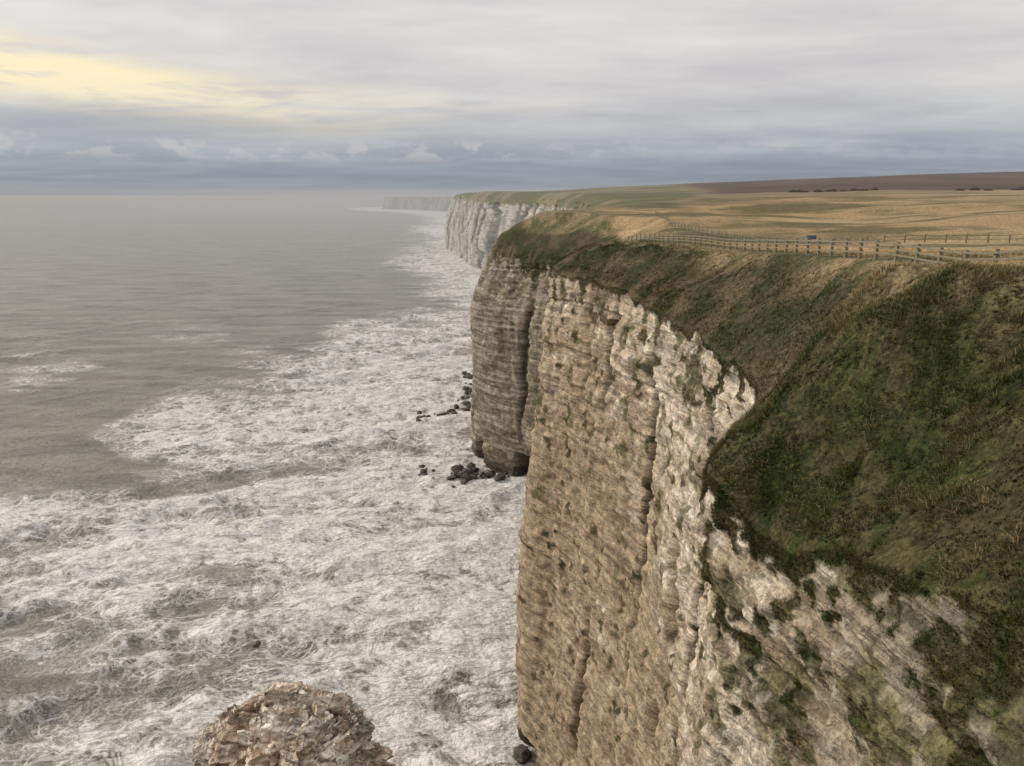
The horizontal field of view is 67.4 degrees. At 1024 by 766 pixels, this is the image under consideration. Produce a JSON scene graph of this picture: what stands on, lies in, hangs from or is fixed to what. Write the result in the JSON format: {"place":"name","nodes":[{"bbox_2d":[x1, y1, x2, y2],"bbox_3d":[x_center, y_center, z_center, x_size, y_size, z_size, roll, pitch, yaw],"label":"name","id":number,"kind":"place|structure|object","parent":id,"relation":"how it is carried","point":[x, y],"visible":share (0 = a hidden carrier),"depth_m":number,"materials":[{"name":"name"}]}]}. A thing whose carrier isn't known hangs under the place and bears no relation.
{"place":"outdoors","nodes":[
{"label":"outdoors","id":0,"kind":"place"},
{"bbox_2d":[0,196,537,765],"bbox_3d":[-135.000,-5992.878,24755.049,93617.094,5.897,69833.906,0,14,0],"label":"sea","id":1,"kind":"structure","parent":0,"point":[218,444],"depth_m":232.13,"materials":[{"name":"liquid"}]},
{"bbox_2d":[190,678,393,765],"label":"rock stack","id":2,"kind":"object","parent":1,"relation":"in","point":[279,722],"visible":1,"depth_m":16.45,"materials":[{"name":"beige stone"}]},
{"bbox_2d":[252,371,531,764],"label":"boulders","id":3,"kind":"object","parent":1,"relation":"in","point":[522,754],"visible":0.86,"depth_m":238.36,"materials":[{"name":"black stone"}]},
{"bbox_2d":[0,0,1023,195],"label":"sky","id":4,"kind":"structure","parent":0,"point":[98,97],"materials":[{"name":"grey"}]},
{"bbox_2d":[383,190,1023,765],"bbox_3d":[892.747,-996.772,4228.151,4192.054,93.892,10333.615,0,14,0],"label":"chalk cliff","id":5,"kind":"structure","parent":0,"point":[645,658],"depth_m":72.72,"materials":[{"name":"beige stone"}]},
{"bbox_2d":[516,266,1023,765],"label":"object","id":6,"kind":"object","parent":5,"relation":"attached to","point":[708,478],"depth_m":27.82,"materials":[{"name":"green plant"}]},
{"bbox_2d":[553,239,1023,402],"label":"grass clifftop","id":7,"kind":"object","parent":5,"relation":"on","point":[779,250],"depth_m":70.41,"materials":[{"name":"green plant"}]},
{"bbox_2d":[472,172,1023,552],"bbox_3d":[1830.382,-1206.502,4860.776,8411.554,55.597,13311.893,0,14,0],"label":"grassy clifftop ground","id":8,"kind":"structure","parent":0,"point":[916,204],"depth_m":58.98,"materials":[{"name":"green plant"}]},
{"bbox_2d":[806,235,816,243],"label":"information board","id":9,"kind":"object","parent":8,"relation":"on","point":[812,237],"visible":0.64,"depth_m":120.45,"materials":[{"name":"blue wood"}]},
{"bbox_2d":[628,233,1023,265],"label":"wooden fence","id":10,"kind":"object","parent":8,"relation":"on","point":[941,250],"visible":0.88,"depth_m":58.14,"materials":[{"name":"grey wood"}]},
{"bbox_2d":[655,211,1023,244],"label":"wooden fence","id":11,"kind":"object","parent":8,"relation":"on","point":[665,217],"visible":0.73,"depth_m":114.05,"materials":[{"name":"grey wood"}]},
{"bbox_2d":[705,259,1023,610],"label":"grass slope","id":12,"kind":"structure","parent":8,"relation":"on","point":[802,355],"depth_m":30.35,"materials":[{"name":"green plant"}]},
{"bbox_2d":[788,186,1023,191],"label":"hedgerow","id":13,"kind":"object","parent":8,"relation":"on","point":[863,189],"visible":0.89,"depth_m":517.03,"materials":[{"name":"green plant"}]}
]}

